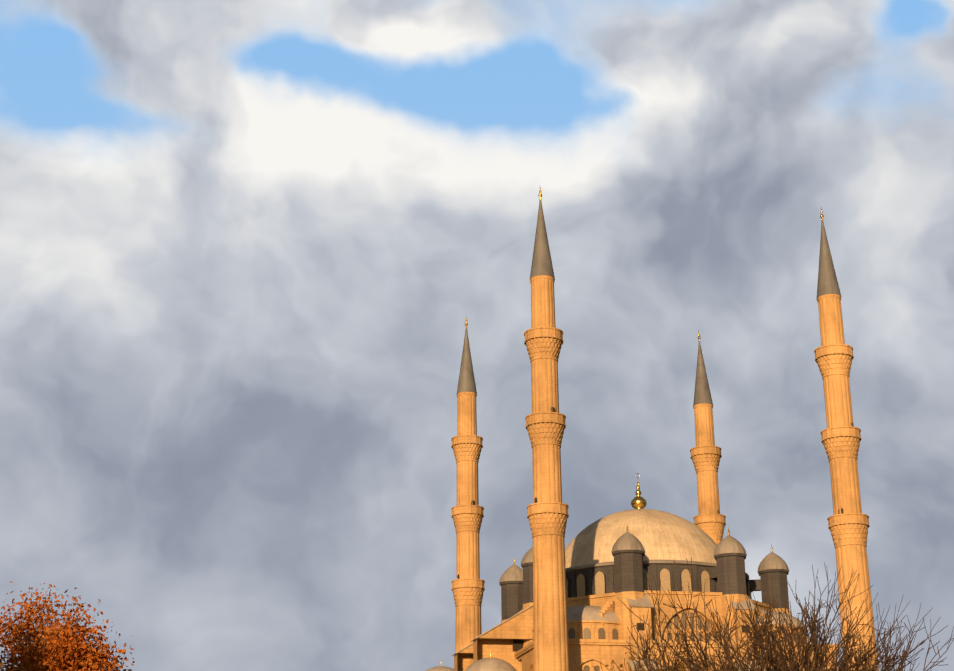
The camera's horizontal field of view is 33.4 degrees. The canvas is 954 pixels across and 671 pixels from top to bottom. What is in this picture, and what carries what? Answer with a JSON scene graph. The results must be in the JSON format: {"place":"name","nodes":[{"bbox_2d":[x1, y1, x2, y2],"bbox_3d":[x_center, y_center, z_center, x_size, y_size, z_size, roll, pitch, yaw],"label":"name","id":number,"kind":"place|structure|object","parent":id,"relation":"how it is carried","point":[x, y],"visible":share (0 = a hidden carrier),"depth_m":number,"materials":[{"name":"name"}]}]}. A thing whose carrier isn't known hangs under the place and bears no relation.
{"place":"outdoors","nodes":[
{"label":"outdoors","id":0,"kind":"place"},
{"bbox_2d":[0,581,134,670],"bbox_3d":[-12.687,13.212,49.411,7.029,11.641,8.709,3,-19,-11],"label":"plane tree","id":1,"kind":"object","parent":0,"point":[54,647],"depth_m":49.15,"materials":[{"name":"orange plant"}]},
{"bbox_2d":[426,658,516,670],"bbox_3d":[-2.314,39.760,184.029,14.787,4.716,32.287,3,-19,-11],"label":"small domes","id":2,"kind":"structure","parent":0,"point":[490,664],"depth_m":182.09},
{"bbox_2d":[0,0,953,670],"label":"sky","id":3,"kind":"structure","parent":0,"point":[248,248],"materials":[{"name":"grey"}]},
{"bbox_2d":[581,646,757,670],"bbox_3d":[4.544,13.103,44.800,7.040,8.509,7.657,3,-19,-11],"label":"bare tree","id":4,"kind":"object","parent":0,"point":[678,669],"depth_m":44.41,"materials":[{"name":"brown plant"}]},
{"bbox_2d":[574,557,953,670],"bbox_3d":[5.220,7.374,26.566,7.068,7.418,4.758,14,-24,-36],"label":"bare tree","id":5,"kind":"object","parent":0,"point":[763,631],"visible":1,"depth_m":26.70,"materials":[{"name":"brown plant"}]},
{"bbox_2d":[671,629,872,670],"bbox_3d":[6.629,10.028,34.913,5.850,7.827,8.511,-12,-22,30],"label":"bare tree","id":6,"kind":"object","parent":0,"point":[742,666],"visible":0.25,"depth_m":36.56,"materials":[{"name":"brown plant"}]},
{"bbox_3d":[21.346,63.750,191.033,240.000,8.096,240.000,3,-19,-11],"label":"terrace","id":7,"kind":"structure","parent":0,"visible":0},
{"bbox_2d":[451,392,484,652],"bbox_3d":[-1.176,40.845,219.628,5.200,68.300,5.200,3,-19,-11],"label":"minaret","id":8,"kind":"object","parent":7,"relation":"on","point":[468,589],"visible":1,"depth_m":222.96,"materials":[{"name":"beige stone"}]},
{"bbox_2d":[456,328,476,394],"bbox_3d":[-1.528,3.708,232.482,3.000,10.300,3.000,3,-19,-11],"label":"minaret spire","id":9,"kind":"structure","parent":8,"relation":"on","point":[466,382],"depth_m":231.04,"materials":[{"name":"grey metal"}]},
{"bbox_2d":[524,275,568,670],"bbox_3d":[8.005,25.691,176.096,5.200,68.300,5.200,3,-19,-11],"label":"minaret","id":10,"kind":"object","parent":7,"relation":"on","point":[547,515],"visible":1,"depth_m":177.71,"materials":[{"name":"beige stone"}]},
{"bbox_2d":[530,200,554,278],"bbox_3d":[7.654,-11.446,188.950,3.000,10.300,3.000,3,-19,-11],"label":"minaret spire","id":11,"kind":"structure","parent":10,"relation":"on","point":[541,262],"depth_m":187.50,"materials":[{"name":"grey metal"}]},
{"bbox_2d":[534,407,554,502],"bbox_3d":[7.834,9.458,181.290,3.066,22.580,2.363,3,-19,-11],"label":"minaret doorways","id":12,"kind":"structure","parent":10,"relation":"in","point":[552,410],"depth_m":180.51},
{"bbox_2d":[454,591,837,670],"bbox_3d":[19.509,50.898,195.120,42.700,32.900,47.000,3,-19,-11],"label":"mosque walls","id":13,"kind":"structure","parent":7,"relation":"on","point":[498,641],"depth_m":185.37,"materials":[{"name":"beige stone"}]},
{"bbox_2d":[452,594,765,670],"bbox_3d":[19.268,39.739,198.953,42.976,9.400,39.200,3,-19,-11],"label":"sloped roofs","id":14,"kind":"structure","parent":13,"relation":"on","point":[644,601],"depth_m":183.65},
{"bbox_2d":[513,623,751,659],"bbox_3d":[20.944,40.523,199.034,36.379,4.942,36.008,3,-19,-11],"label":"windows","id":15,"kind":"structure","parent":13,"relation":"in","point":[517,644],"depth_m":190.04,"materials":[{"name":"black glass"}]},
{"bbox_2d":[501,553,788,619],"bbox_3d":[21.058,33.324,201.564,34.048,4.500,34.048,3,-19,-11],"label":"turrets","id":16,"kind":"object","parent":13,"relation":"on","point":[629,573],"visible":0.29,"depth_m":188.05,"materials":[{"name":"grey stone"}]},
{"bbox_2d":[499,550,788,591],"bbox_3d":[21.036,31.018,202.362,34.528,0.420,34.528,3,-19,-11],"label":"turret cornices","id":17,"kind":"object","parent":16,"relation":"on","point":[643,554],"visible":0.38,"depth_m":189.15,"materials":[{"name":"stone"}]},
{"bbox_2d":[499,531,788,582],"bbox_3d":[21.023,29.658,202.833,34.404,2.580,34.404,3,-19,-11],"label":"turret domes","id":18,"kind":"structure","parent":17,"relation":"on","point":[627,540],"depth_m":189.85,"materials":[{"name":"grey metal"}]},
{"bbox_2d":[513,526,772,563],"bbox_3d":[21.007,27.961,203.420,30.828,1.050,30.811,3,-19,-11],"label":"turret finials","id":19,"kind":"object","parent":18,"relation":"on","point":[628,530],"visible":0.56,"depth_m":195.38,"materials":[{"name":"gold metal"}]},
{"bbox_2d":[584,612,716,670],"bbox_3d":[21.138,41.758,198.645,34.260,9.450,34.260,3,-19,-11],"label":"mosque windows","id":20,"kind":"structure","parent":13,"relation":"in","point":[586,668],"depth_m":186.00,"materials":[{"name":"beige stone"}]},
{"bbox_2d":[566,564,750,598],"bbox_3d":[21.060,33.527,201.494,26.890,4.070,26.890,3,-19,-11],"label":"dome drum","id":21,"kind":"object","parent":13,"relation":"on","point":[652,570],"depth_m":190.34,"materials":[{"name":"grey stone"}]},
{"bbox_2d":[565,509,716,569],"bbox_3d":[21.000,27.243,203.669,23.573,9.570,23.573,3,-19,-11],"label":"dome","id":22,"kind":"structure","parent":21,"relation":"on","point":[660,535],"depth_m":195.73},
{"bbox_2d":[631,473,646,508],"bbox_3d":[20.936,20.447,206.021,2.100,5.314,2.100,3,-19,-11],"label":"finial","id":23,"kind":"object","parent":22,"relation":"on","point":[638,501],"visible":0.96,"depth_m":205.03,"materials":[{"name":"gold metal"}]},
{"bbox_2d":[566,561,748,579],"bbox_3d":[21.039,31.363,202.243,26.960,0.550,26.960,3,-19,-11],"label":"dome cornice","id":24,"kind":"structure","parent":21,"relation":"on","point":[644,563],"depth_m":190.80,"materials":[{"name":"grey stone"}]},
{"bbox_2d":[566,560,715,568],"bbox_3d":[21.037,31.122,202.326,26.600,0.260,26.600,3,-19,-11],"label":"dome cornice","id":25,"kind":"structure","parent":24,"relation":"on","point":[644,560],"depth_m":190.98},
{"bbox_2d":[566,568,749,597],"bbox_3d":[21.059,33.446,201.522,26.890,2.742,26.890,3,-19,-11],"label":"drum windows","id":26,"kind":"structure","parent":21,"relation":"in","point":[664,579],"depth_m":190.00,"materials":[{"name":"beige glass"}]},
{"bbox_2d":[709,566,760,590],"bbox_3d":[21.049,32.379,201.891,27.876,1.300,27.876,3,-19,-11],"label":"flying buttresses","id":27,"kind":"structure","parent":21,"relation":"attached to","point":[754,585],"depth_m":198.77,"materials":[{"name":"grey stone"}]},
{"bbox_2d":[514,590,839,657],"bbox_3d":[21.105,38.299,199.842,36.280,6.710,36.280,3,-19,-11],"label":"cornices","id":28,"kind":"object","parent":13,"relation":"attached to","point":[523,650],"visible":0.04,"depth_m":182.84,"materials":[{"name":"stone"}]},
{"bbox_2d":[568,623,807,642],"bbox_3d":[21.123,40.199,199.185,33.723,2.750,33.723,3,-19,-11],"label":"exedra walls","id":29,"kind":"structure","parent":13,"relation":"on","point":[578,628],"depth_m":182.11,"materials":[{"name":"stone"}]},
{"bbox_2d":[533,628,808,642],"bbox_3d":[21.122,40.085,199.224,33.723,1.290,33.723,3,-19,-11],"label":"arched windows","id":30,"kind":"structure","parent":29,"relation":"in","point":[586,633],"depth_m":181.76,"materials":[{"name":"grey glass"}]},
{"bbox_2d":[567,605,804,627],"bbox_3d":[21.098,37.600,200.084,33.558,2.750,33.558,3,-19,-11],"label":"half domes","id":31,"kind":"structure","parent":29,"relation":"on","point":[580,613],"depth_m":183.50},
{"bbox_2d":[690,403,725,544],"bbox_3d":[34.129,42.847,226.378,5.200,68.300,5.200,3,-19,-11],"label":"minaret","id":32,"kind":"object","parent":7,"relation":"on","point":[706,456],"visible":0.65,"depth_m":232.89,"materials":[{"name":"stone"}]},
{"bbox_2d":[693,341,712,405],"bbox_3d":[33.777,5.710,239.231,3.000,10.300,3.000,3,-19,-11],"label":"minaret spire","id":33,"kind":"structure","parent":32,"relation":"on","point":[702,393],"depth_m":237.79,"materials":[{"name":"grey metal"}]},
{"bbox_2d":[814,294,878,670],"bbox_3d":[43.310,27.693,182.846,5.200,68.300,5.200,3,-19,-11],"label":"minaret","id":34,"kind":"object","parent":7,"relation":"on","point":[840,441],"visible":1,"depth_m":185.70,"materials":[{"name":"stone"}]},
{"bbox_2d":[817,220,840,297],"bbox_3d":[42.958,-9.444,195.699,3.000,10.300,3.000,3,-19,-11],"label":"minaret spire","id":35,"kind":"structure","parent":34,"relation":"on","point":[827,281],"depth_m":194.29,"materials":[{"name":"grey metal"}]}
]}

